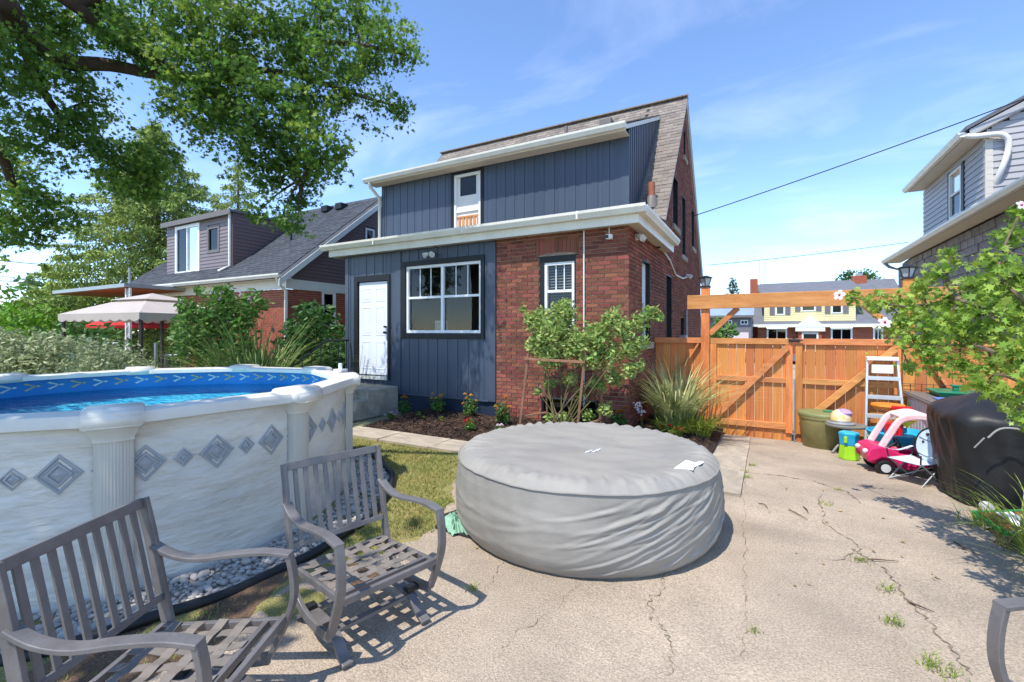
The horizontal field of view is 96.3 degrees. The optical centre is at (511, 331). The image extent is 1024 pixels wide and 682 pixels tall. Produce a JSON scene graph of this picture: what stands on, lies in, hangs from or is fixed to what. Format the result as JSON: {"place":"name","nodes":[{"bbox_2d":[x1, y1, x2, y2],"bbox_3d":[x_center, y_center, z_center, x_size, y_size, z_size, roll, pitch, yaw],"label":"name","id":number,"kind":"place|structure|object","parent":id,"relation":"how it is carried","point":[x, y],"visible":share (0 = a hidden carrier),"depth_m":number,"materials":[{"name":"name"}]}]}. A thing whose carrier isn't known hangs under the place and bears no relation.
{"place":"outdoors","nodes":[
{"label":"outdoors","id":0,"kind":"place"},
{"bbox_2d":[28,553,378,681],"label":"soil","id":1,"kind":"structure","parent":0,"point":[92,663],"depth_m":2.61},
{"bbox_2d":[42,300,387,375],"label":"tall grass","id":2,"kind":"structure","parent":0,"point":[260,360],"depth_m":8.52,"materials":[{"name":"plant"}]},
{"bbox_2d":[0,436,458,681],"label":"lawn","id":3,"kind":"structure","parent":0,"point":[273,607],"depth_m":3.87,"materials":[{"name":"plant"}]},
{"bbox_2d":[0,326,158,374],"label":"variegated hedge","id":4,"kind":"object","parent":3,"relation":"on","point":[46,356],"visible":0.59,"depth_m":8.27,"materials":[{"name":"green plant"}]},
{"bbox_2d":[154,343,189,367],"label":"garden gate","id":5,"kind":"structure","parent":3,"relation":"on","point":[156,350],"depth_m":9.58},
{"bbox_2d":[0,449,388,653],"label":"gravel bed","id":6,"kind":"object","parent":3,"relation":"on","point":[217,577],"visible":0.38,"depth_m":3.06,"materials":[{"name":"gravel"}]},
{"bbox_2d":[0,363,359,615],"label":"swimming pool","id":7,"kind":"structure","parent":6,"relation":"on","point":[198,456],"depth_m":3.19,"materials":[{"name":"plastic"}]},
{"bbox_2d":[0,447,394,666],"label":"edging hose","id":8,"kind":"object","parent":3,"relation":"on","point":[150,617],"visible":0.5,"depth_m":2.84,"materials":[{"name":"black rubber"}]},
{"bbox_2d":[0,0,429,262],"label":"oak tree","id":9,"kind":"object","parent":3,"relation":"on","point":[113,26],"visible":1,"depth_m":6.72,"materials":[{"name":"green plant"}]},
{"bbox_2d":[311,321,344,368],"bbox_3d":[-4.554,0.648,12.185,1.759,2.019,1.423,0,0,29],"label":"shrub","id":10,"kind":"object","parent":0,"point":[341,332],"visible":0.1,"depth_m":11.93,"materials":[{"name":"green plant"}]},
{"bbox_2d":[118,332,888,444],"bbox_3d":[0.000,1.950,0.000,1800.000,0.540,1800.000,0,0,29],"label":"ground","id":11,"kind":"structure","parent":0,"point":[364,422],"depth_m":9.15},
{"bbox_2d":[0,293,55,360],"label":"bush","id":12,"kind":"object","parent":11,"relation":"on","point":[19,320],"visible":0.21,"depth_m":15.88,"materials":[{"name":"green plant"}]},
{"bbox_2d":[3,302,70,339],"bbox_3d":[-17.519,0.761,16.828,2.859,3.695,3.591,0,0,-33],"label":"bush","id":13,"kind":"object","parent":11,"relation":"on","point":[42,318],"visible":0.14,"depth_m":16.85,"materials":[{"name":"green plant"}]},
{"bbox_2d":[0,265,80,329],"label":"bush","id":14,"kind":"object","parent":11,"relation":"on","point":[34,285],"visible":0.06,"depth_m":28.92,"materials":[{"name":"green plant"}]},
{"bbox_2d":[30,311,106,353],"bbox_3d":[-15.316,0.847,15.992,3.156,3.284,2.303,0,0,29],"label":"bush","id":15,"kind":"object","parent":11,"relation":"on","point":[72,329],"visible":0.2,"depth_m":15.77,"materials":[{"name":"green plant"}]},
{"bbox_2d":[55,321,136,367],"bbox_3d":[-12.647,0.908,13.984,2.398,2.519,1.674,0,0,16],"label":"bush","id":16,"kind":"object","parent":11,"relation":"on","point":[101,332],"visible":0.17,"depth_m":13.94,"materials":[{"name":"green plant"}]},
{"bbox_2d":[0,118,248,367],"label":"spruce tree","id":17,"kind":"object","parent":11,"relation":"on","point":[143,220],"visible":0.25,"depth_m":21.90,"materials":[{"name":"green plant"}]},
{"bbox_2d":[85,321,169,328],"bbox_3d":[-13.896,0.500,16.654,2.310,2.300,2.310,0,0,6],"label":"patio umbrella","id":18,"kind":"object","parent":11,"relation":"on","point":[151,325],"visible":0.22,"depth_m":15.85,"materials":[{"name":"red fabric"}]},
{"bbox_2d":[58,293,238,367],"bbox_3d":[-9.592,0.320,12.235,3.200,2.660,2.500,0,0,21],"label":"gazebo","id":19,"kind":"object","parent":11,"relation":"on","point":[146,308],"visible":0.52,"depth_m":11.34,"materials":[{"name":"fabric"}]},
{"bbox_2d":[52,196,381,367],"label":"neighbour house","id":20,"kind":"structure","parent":11,"relation":"on","point":[239,251],"depth_m":15.81,"materials":[{"name":"grey plastic"}]},
{"bbox_2d":[175,222,199,272],"bbox_3d":[-12.021,-3.056,17.415,1.701,1.851,0.620,0,0,29],"label":"window","id":21,"kind":"structure","parent":20,"relation":"in","point":[187,237],"depth_m":17.15,"materials":[{"name":"glass"}]},
{"bbox_2d":[207,225,219,253],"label":"window","id":22,"kind":"structure","parent":20,"relation":"in","point":[213,238],"depth_m":16.35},
{"bbox_2d":[316,291,335,324],"bbox_3d":[-6.272,-0.733,15.181,0.620,1.136,0.555,0,0,29],"label":"window","id":23,"kind":"structure","parent":20,"relation":"in","point":[329,298],"depth_m":15.26,"materials":[{"name":"white plastic"}]},
{"bbox_2d":[365,228,374,238],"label":"window","id":24,"kind":"structure","parent":20,"relation":"in","point":[373,231],"depth_m":16.53,"materials":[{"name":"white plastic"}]},
{"bbox_2d":[164,282,274,366],"bbox_3d":[-6.165,0.300,9.579,1.824,2.714,1.733,0,0,29],"label":"flowering shrub","id":25,"kind":"object","parent":11,"relation":"on","point":[231,312],"visible":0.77,"depth_m":9.42,"materials":[{"name":"green plant"}]},
{"bbox_2d":[207,157,275,290],"bbox_3d":[-18.207,-4.935,31.182,7.231,14.030,7.602,0,0,4],"label":"spruce tree","id":26,"kind":"object","parent":11,"relation":"on","point":[237,198],"visible":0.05,"depth_m":30.77,"materials":[{"name":"green plant"}]},
{"bbox_2d":[270,299,344,372],"bbox_3d":[-4.662,0.443,10.605,2.114,2.429,1.523,0,0,29],"label":"climbing shrub","id":27,"kind":"object","parent":11,"relation":"on","point":[308,310],"visible":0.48,"depth_m":10.35,"materials":[{"name":"green plant"}]},
{"bbox_2d":[291,339,348,371],"bbox_3d":[-3.930,0.914,9.457,0.044,1.472,1.412,0,0,29],"label":"step railing","id":28,"kind":"object","parent":11,"relation":"on","point":[320,346],"visible":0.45,"depth_m":9.52,"materials":[{"name":"black metal"}]},
{"bbox_2d":[345,383,397,423],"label":"concrete steps","id":29,"kind":"structure","parent":11,"relation":"on","point":[372,400],"depth_m":8.91,"materials":[{"name":"concrete"}]},
{"bbox_2d":[319,94,702,426],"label":"house","id":30,"kind":"structure","parent":11,"relation":"on","point":[594,217],"depth_m":9.47,"materials":[{"name":"wood"}]},
{"bbox_2d":[354,274,389,380],"bbox_3d":[-2.990,-0.080,9.797,1.040,2.220,0.130,0,0,29],"label":"door","id":31,"kind":"structure","parent":30,"relation":"in","point":[371,298],"depth_m":9.81,"materials":[{"name":"white metal"}]},
{"bbox_2d":[435,321,447,329],"bbox_3d":[-1.423,-0.090,9.201,0.300,0.240,0.026,0,0,29],"label":"picture frame","id":32,"kind":"object","parent":30,"relation":"in","point":[437,325],"visible":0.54,"depth_m":9.21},
{"bbox_2d":[400,254,484,338],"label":"window","id":33,"kind":"structure","parent":30,"relation":"in","point":[452,289],"depth_m":9.54,"materials":[{"name":"white plastic"}]},
{"bbox_2d":[451,167,482,227],"bbox_3d":[-0.893,-3.100,11.672,0.950,1.700,0.944,0,0,29],"label":"dormer window","id":34,"kind":"structure","parent":30,"relation":"in","point":[466,186],"depth_m":11.36,"materials":[{"name":"white plastic"}]},
{"bbox_2d":[537,252,578,334],"bbox_3d":[0.843,-0.638,7.896,0.790,1.395,0.450,0,0,29],"label":"window","id":35,"kind":"structure","parent":30,"relation":"in","point":[557,274],"depth_m":7.87,"materials":[{"name":"white plastic"}]},
{"bbox_2d":[546,398,594,422],"bbox_3d":[1.120,1.365,7.954,1.000,0.470,0.520,0,0,29],"label":"basement window","id":36,"kind":"structure","parent":30,"relation":"in","point":[556,401],"depth_m":8.22,"materials":[{"name":"black glass"}]},
{"bbox_2d":[641,258,653,348],"bbox_3d":[2.168,-0.475,8.365,0.660,1.590,0.850,0,0,29],"label":"window","id":37,"kind":"structure","parent":30,"relation":"in","point":[645,266],"depth_m":8.53,"materials":[{"name":"white plastic"}]},
{"bbox_2d":[665,274,671,336],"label":"window","id":38,"kind":"structure","parent":30,"relation":"in","point":[668,282],"depth_m":10.53,"materials":[{"name":"black glass"}]},
{"bbox_2d":[672,175,680,234],"bbox_3d":[3.669,-3.030,11.095,0.660,1.320,0.900,0,0,29],"label":"window","id":39,"kind":"structure","parent":30,"relation":"in","point":[675,182],"depth_m":11.27,"materials":[{"name":"black glass"}]},
{"bbox_2d":[680,316,683,334],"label":"window","id":40,"kind":"structure","parent":30,"relation":"in","point":[682,318],"depth_m":12.15,"materials":[{"name":"black glass"}]},
{"bbox_2d":[681,194,687,262],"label":"window","id":41,"kind":"structure","parent":30,"relation":"in","point":[684,258],"depth_m":12.36,"materials":[{"name":"black glass"}]},
{"bbox_2d":[683,128,687,164],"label":"window","id":42,"kind":"structure","parent":30,"relation":"in","point":[684,156],"depth_m":12.16,"materials":[{"name":"black glass"}]},
{"bbox_2d":[691,208,695,253],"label":"window","id":43,"kind":"structure","parent":30,"relation":"in","point":[693,249],"depth_m":13.89,"materials":[{"name":"black glass"}]},
{"bbox_2d":[694,98,1023,215],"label":"overhead wire","id":44,"kind":"object","parent":30,"relation":"attached to","point":[871,154],"visible":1,"depth_m":10.83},
{"bbox_2d":[362,408,718,452],"bbox_3d":[0.523,1.603,7.926,5.480,0.214,3.243,0,0,29],"label":"mulch bed","id":45,"kind":"object","parent":11,"relation":"on","point":[451,425],"visible":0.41,"depth_m":7.72,"materials":[{"name":"soil"}]},
{"bbox_2d":[383,411,398,418],"bbox_3d":[-2.223,1.600,8.540,0.347,0.233,0.229,0,0,29],"label":"petunia","id":46,"kind":"object","parent":45,"relation":"on","point":[391,415],"visible":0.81,"depth_m":8.53,"materials":[{"name":"green plant"}]},
{"bbox_2d":[397,395,412,414],"bbox_3d":[-2.049,1.430,8.758,0.326,0.414,0.273,0,0,29],"label":"marigold","id":47,"kind":"object","parent":45,"relation":"on","point":[404,408],"visible":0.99,"depth_m":8.73,"materials":[{"name":"green plant"}]},
{"bbox_2d":[429,392,445,411],"bbox_3d":[-1.431,1.389,8.735,0.342,0.444,0.306,0,0,10],"label":"marigold","id":48,"kind":"object","parent":45,"relation":"on","point":[437,406],"visible":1,"depth_m":8.72,"materials":[{"name":"green plant"}]},
{"bbox_2d":[463,418,475,430],"bbox_3d":[-0.663,1.499,7.296,0.180,0.238,0.254,0,0,-35],"label":"red salvia","id":49,"kind":"object","parent":45,"relation":"on","point":[470,425],"visible":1,"depth_m":7.28,"materials":[{"name":"green plant"}]},
{"bbox_2d":[462,393,477,415],"bbox_3d":[-0.752,1.332,8.265,0.321,0.424,0.269,0,0,5],"label":"marigold","id":50,"kind":"object","parent":45,"relation":"on","point":[472,407],"visible":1,"depth_m":8.22,"materials":[{"name":"green plant"}]},
{"bbox_2d":[493,395,510,423],"bbox_3d":[-0.161,1.317,7.595,0.298,0.512,0.302,0,0,-8],"label":"marigold","id":51,"kind":"object","parent":45,"relation":"on","point":[502,416],"visible":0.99,"depth_m":7.56,"materials":[{"name":"green plant"}]},
{"bbox_2d":[519,347,603,423],"bbox_3d":[0.727,0.915,6.975,1.281,1.373,0.381,0,0,29],"label":"trellis frame","id":52,"kind":"object","parent":45,"relation":"on","point":[599,420],"visible":0.56,"depth_m":6.86,"materials":[{"name":"brown wood"}]},
{"bbox_2d":[518,297,664,422],"bbox_3d":[1.116,0.538,6.839,2.250,2.121,0.702,0,0,29],"label":"rose bush","id":53,"kind":"object","parent":45,"relation":"on","point":[553,326],"visible":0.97,"depth_m":6.78,"materials":[{"name":"green plant"}]},
{"bbox_2d":[611,406,628,425],"bbox_3d":[1.689,1.355,7.184,0.306,0.381,0.272,0,0,29],"label":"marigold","id":54,"kind":"object","parent":45,"relation":"on","point":[619,421],"visible":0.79,"depth_m":7.16,"materials":[{"name":"green plant"}]},
{"bbox_2d":[633,401,645,426],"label":"white hydrangea","id":55,"kind":"object","parent":45,"relation":"on","point":[637,405],"visible":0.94,"depth_m":6.94,"materials":[{"name":"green plant"}]},
{"bbox_2d":[608,353,785,428],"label":"variegated grass","id":56,"kind":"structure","parent":45,"relation":"on","point":[676,403],"depth_m":7.33,"materials":[{"name":"plant"}]},
{"bbox_2d":[654,337,700,414],"bbox_3d":[3.095,0.990,8.569,0.827,1.741,0.090,0,0,29],"label":"fence panel","id":57,"kind":"object","parent":11,"relation":"on","point":[683,349],"visible":0.47,"depth_m":8.56,"materials":[{"name":"brown wood"}]},
{"bbox_2d":[710,315,739,350],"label":"bush","id":58,"kind":"object","parent":11,"relation":"on","point":[722,332],"visible":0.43,"depth_m":29.73,"materials":[{"name":"green plant"}]},
{"bbox_2d":[710,308,753,351],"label":"grey house","id":59,"kind":"structure","parent":11,"relation":"on","point":[742,318],"depth_m":41.32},
{"bbox_2d":[719,332,748,351],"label":"garage door","id":60,"kind":"structure","parent":59,"relation":"in","point":[742,334],"depth_m":41.04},
{"bbox_2d":[725,277,739,293],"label":"spruce tree","id":61,"kind":"object","parent":11,"relation":"on","point":[734,289],"visible":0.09,"depth_m":45.89,"materials":[{"name":"green plant"}]},
{"bbox_2d":[750,273,898,355],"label":"street house","id":62,"kind":"structure","parent":11,"relation":"on","point":[818,322],"depth_m":43.03,"materials":[{"name":"yellow plastic"}]},
{"bbox_2d":[752,261,772,283],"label":"tv antenna","id":63,"kind":"object","parent":62,"relation":"attached to","point":[759,269],"visible":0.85,"depth_m":49.06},
{"bbox_2d":[767,328,786,338],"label":"window","id":64,"kind":"structure","parent":62,"relation":"in","point":[771,332],"depth_m":44.14,"materials":[{"name":"white plastic"}]},
{"bbox_2d":[776,307,784,314],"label":"window","id":65,"kind":"structure","parent":62,"relation":"in","point":[779,310],"depth_m":43.91,"materials":[{"name":"white plastic"}]},
{"bbox_2d":[801,307,814,310],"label":"window","id":66,"kind":"structure","parent":62,"relation":"in","point":[802,308],"depth_m":42.83,"materials":[{"name":"white plastic"}]},
{"bbox_2d":[802,332,817,351],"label":"door","id":67,"kind":"structure","parent":62,"relation":"in","point":[803,333],"depth_m":42.48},
{"bbox_2d":[831,306,841,313],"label":"window","id":68,"kind":"structure","parent":62,"relation":"in","point":[834,309],"depth_m":41.79,"materials":[{"name":"white plastic"}]},
{"bbox_2d":[831,328,852,347],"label":"window","id":69,"kind":"structure","parent":62,"relation":"in","point":[836,333],"depth_m":41.68,"materials":[{"name":"white plastic"}]},
{"bbox_2d":[873,328,882,347],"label":"window","id":70,"kind":"structure","parent":62,"relation":"in","point":[876,331],"depth_m":40.45,"materials":[{"name":"white plastic"}]},
{"bbox_2d":[687,278,961,427],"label":"gate arch","id":71,"kind":"structure","parent":11,"relation":"on","point":[705,301],"depth_m":7.79,"materials":[{"name":"brown wood"}]},
{"bbox_2d":[698,275,712,287],"bbox_3d":[3.521,-0.900,8.335,0.224,0.220,0.224,0,0,5],"label":"post lantern","id":72,"kind":"object","parent":71,"relation":"on","point":[705,280],"visible":0.98,"depth_m":8.29,"materials":[{"name":"black metal"}]},
{"bbox_2d":[710,338,802,441],"bbox_3d":[4.189,1.002,7.916,1.405,1.755,0.114,0,0,29],"label":"gate leaf","id":73,"kind":"object","parent":71,"relation":"attached to","point":[776,370],"visible":0.84,"depth_m":7.93,"materials":[{"name":"brown wood"}]},
{"bbox_2d":[795,339,900,446],"bbox_3d":[5.321,0.989,7.301,1.370,1.728,0.102,0,0,29],"label":"gate leaf","id":74,"kind":"object","parent":71,"relation":"attached to","point":[828,386],"visible":0.56,"depth_m":7.34,"materials":[{"name":"brown wood"}]},
{"bbox_2d":[898,264,917,279],"bbox_3d":[6.014,-0.900,6.964,0.224,0.220,0.224,0,0,-38],"label":"post lantern","id":75,"kind":"object","parent":71,"relation":"on","point":[907,271],"visible":0.97,"depth_m":6.92,"materials":[{"name":"black metal"}]},
{"bbox_2d":[834,269,855,280],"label":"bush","id":76,"kind":"object","parent":11,"relation":"on","point":[847,274],"visible":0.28,"depth_m":69.74,"materials":[{"name":"green plant"}]},
{"bbox_2d":[856,267,884,326],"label":"tree","id":77,"kind":"object","parent":11,"relation":"on","point":[871,276],"visible":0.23,"depth_m":69.35,"materials":[{"name":"green plant"}]},
{"bbox_2d":[915,339,1023,394],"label":"fence panel","id":78,"kind":"object","parent":11,"relation":"on","point":[936,382],"visible":0.02,"depth_m":6.75,"materials":[{"name":"brown wood"}]},
{"bbox_2d":[0,0,1023,330],"label":"sky","id":79,"kind":"structure","parent":0,"point":[781,92],"materials":[{"name":"blue"}]},
{"bbox_2d":[345,426,750,497],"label":"path","id":80,"kind":"structure","parent":0,"point":[730,452],"depth_m":6.64,"materials":[{"name":"concrete"}]},
{"bbox_2d":[148,364,1023,681],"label":"driveway","id":81,"kind":"structure","parent":0,"point":[708,610],"depth_m":2.72,"materials":[{"name":"concrete"}]},
{"bbox_2d":[0,496,298,681],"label":"patio chair","id":82,"kind":"object","parent":81,"relation":"on","point":[167,637],"visible":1,"depth_m":1.78,"materials":[{"name":"metal"}]},
{"bbox_2d":[280,445,445,669],"bbox_3d":[-0.852,1.192,2.592,0.732,0.877,0.642,0,0,43],"label":"patio chair","id":83,"kind":"object","parent":81,"relation":"on","point":[321,624],"visible":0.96,"depth_m":2.58,"materials":[{"name":"metal"}]},
{"bbox_2d":[435,510,471,538],"bbox_3d":[-0.474,1.628,3.810,0.313,0.012,0.733,0,0,-21],"label":"ground mat","id":84,"kind":"object","parent":81,"relation":"on","point":[461,533],"visible":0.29,"depth_m":3.68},
{"bbox_2d":[445,511,468,535],"bbox_3d":[-0.432,1.583,3.806,0.243,0.105,0.620,0,0,-30],"label":"cloth","id":85,"kind":"object","parent":84,"relation":"on","point":[453,523],"visible":0.63,"depth_m":3.77,"materials":[{"name":"fabric"}]},
{"bbox_2d":[456,421,724,579],"bbox_3d":[0.640,1.309,4.050,2.257,0.656,2.247,0,0,29],"label":"hot tub","id":86,"kind":"object","parent":81,"relation":"on","point":[588,500],"visible":1,"depth_m":3.15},
{"bbox_2d":[325,462,970,681],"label":"weeds","id":87,"kind":"object","parent":81,"relation":"on","point":[929,661],"visible":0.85,"depth_m":2.54,"materials":[{"name":"plant"}]},
{"bbox_2d":[376,463,936,593],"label":"fallen leaves","id":88,"kind":"object","parent":81,"relation":"on","point":[769,511],"visible":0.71,"depth_m":3.98,"materials":[{"name":"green plant"}]},
{"bbox_2d":[797,408,851,450],"bbox_3d":[4.928,1.532,7.242,0.712,0.590,0.712,0,0,29],"label":"garbage bin","id":89,"kind":"object","parent":81,"relation":"on","point":[817,432],"visible":0.68,"depth_m":7.05,"materials":[{"name":"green plastic"}]},
{"bbox_2d":[824,422,867,455],"bbox_3d":[4.927,1.585,6.763,0.524,0.430,0.524,0,0,29],"label":"side table","id":90,"kind":"object","parent":81,"relation":"on","point":[858,426],"visible":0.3,"depth_m":6.65,"materials":[{"name":"plastic"}]},
{"bbox_2d":[826,409,855,425],"bbox_3d":[4.875,1.256,6.792,0.364,0.222,0.364,0,0,29],"label":"toy helmet","id":91,"kind":"object","parent":90,"relation":"on","point":[843,417],"visible":1,"depth_m":6.70,"materials":[{"name":"plastic"}]},
{"bbox_2d":[838,430,859,460],"bbox_3d":[4.656,1.582,6.332,0.244,0.380,0.233,0,0,29],"label":"toy caddy","id":92,"kind":"object","parent":81,"relation":"on","point":[848,440],"visible":0.93,"depth_m":6.26,"materials":[{"name":"plastic"}]},
{"bbox_2d":[864,353,909,448],"bbox_3d":[5.598,1.078,6.865,0.574,1.490,0.394,0,0,29],"label":"step ladder","id":93,"kind":"object","parent":81,"relation":"on","point":[877,368],"visible":0.67,"depth_m":6.89,"materials":[{"name":"metal"}]},
{"bbox_2d":[866,402,919,447],"bbox_3d":[5.253,1.399,6.193,0.760,0.765,0.775,0,0,29],"label":"water table","id":94,"kind":"object","parent":81,"relation":"on","point":[904,436],"visible":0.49,"depth_m":6.21,"materials":[{"name":"blue plastic"}]},
{"bbox_2d":[855,409,933,474],"bbox_3d":[4.817,1.359,5.635,0.927,0.769,0.484,0,0,21],"label":"toy car","id":95,"kind":"object","parent":81,"relation":"on","point":[871,451],"visible":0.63,"depth_m":5.56,"materials":[{"name":"pink plastic"}]},
{"bbox_2d":[886,428,935,487],"bbox_3d":[4.593,1.407,5.176,0.460,0.613,0.400,0,0,-13],"label":"folding chair","id":96,"kind":"object","parent":81,"relation":"on","point":[922,444],"visible":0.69,"depth_m":5.28,"materials":[{"name":"white metal"}]},
{"bbox_2d":[903,391,945,448],"bbox_3d":[6.196,1.355,5.997,1.400,0.910,1.320,0,0,29],"label":"storage box","id":97,"kind":"object","parent":81,"relation":"on","point":[919,401],"visible":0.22,"depth_m":6.37,"materials":[{"name":"grey plastic"}]},
{"bbox_2d":[925,384,980,396],"bbox_3d":[6.232,0.822,6.302,0.730,0.153,0.530,0,0,29],"label":"planter tray","id":98,"kind":"object","parent":97,"relation":"on","point":[946,392],"visible":0.48,"depth_m":6.29,"materials":[{"name":"green plastic"}]},
{"bbox_2d":[899,383,949,403],"bbox_3d":[6.328,1.309,6.696,1.048,1.043,0.015,0,0,29],"label":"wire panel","id":99,"kind":"object","parent":81,"relation":"on","point":[921,388],"visible":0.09,"depth_m":6.85,"materials":[{"name":"black metal"}]},
{"bbox_2d":[926,392,1023,509],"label":"covered grill","id":100,"kind":"object","parent":81,"relation":"on","point":[982,440],"visible":0.84,"depth_m":4.27,"materials":[{"name":"plastic"}]},
{"bbox_2d":[986,597,1023,681],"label":"patio chair","id":101,"kind":"object","parent":81,"relation":"on","point":[1002,609],"visible":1,"depth_m":1.67,"materials":[{"name":"metal"}]},
{"bbox_2d":[634,413,723,445],"bbox_3d":[2.805,1.628,7.718,1.280,0.202,1.670,0,0,29],"label":"mulch bed","id":102,"kind":"object","parent":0,"point":[716,437],"visible":0.27,"depth_m":7.43,"materials":[{"name":"soil"}]},
{"bbox_2d":[636,413,703,436],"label":"day lily","id":103,"kind":"object","parent":102,"relation":"on","point":[679,432],"visible":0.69,"depth_m":7.01,"materials":[{"name":"plant"}]},
{"bbox_2d":[666,409,740,437],"bbox_3d":[2.925,1.414,7.279,1.235,0.472,1.337,0,0,10],"label":"day lily","id":104,"kind":"object","parent":102,"relation":"on","point":[707,429],"visible":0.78,"depth_m":7.08,"materials":[{"name":"plant"}]},
{"bbox_2d":[712,242,907,264],"bbox_3d":[21.963,-5.746,34.000,14.963,1.749,0.038,0,0,0],"label":"overhead wire","id":105,"kind":"object","parent":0,"point":[810,254],"visible":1,"depth_m":33.98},
{"bbox_2d":[881,95,1023,391],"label":"stone house","id":106,"kind":"structure","parent":0,"point":[968,180],"depth_m":10.60,"materials":[{"name":"stone"}]},
{"bbox_2d":[949,165,960,219],"bbox_3d":[11.334,-3.500,11.587,0.220,1.200,0.831,0,0,29],"label":"window","id":107,"kind":"structure","parent":106,"relation":"in","point":[955,176],"depth_m":11.71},
{"bbox_2d":[896,470,1023,556],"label":"wild grass","id":108,"kind":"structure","parent":0,"point":[1020,532],"depth_m":3.52,"materials":[{"name":"plant"}]},
{"bbox_2d":[986,528,1023,555],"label":"soil","id":109,"kind":"structure","parent":0,"point":[1004,541],"depth_m":3.60,"materials":[{"name":"soil"}]},
{"bbox_2d":[834,201,1023,432],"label":"hibiscus shrub","id":110,"kind":"object","parent":109,"relation":"on","point":[992,323],"visible":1,"depth_m":2.96,"materials":[{"name":"green plant"}]},
{"bbox_2d":[953,529,1023,577],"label":"wild grass","id":111,"kind":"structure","parent":109,"relation":"on","point":[1006,547],"depth_m":3.08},
{"bbox_2d":[973,509,1023,536],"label":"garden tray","id":112,"kind":"object","parent":109,"relation":"on","point":[996,522],"visible":0.39,"depth_m":3.87,"materials":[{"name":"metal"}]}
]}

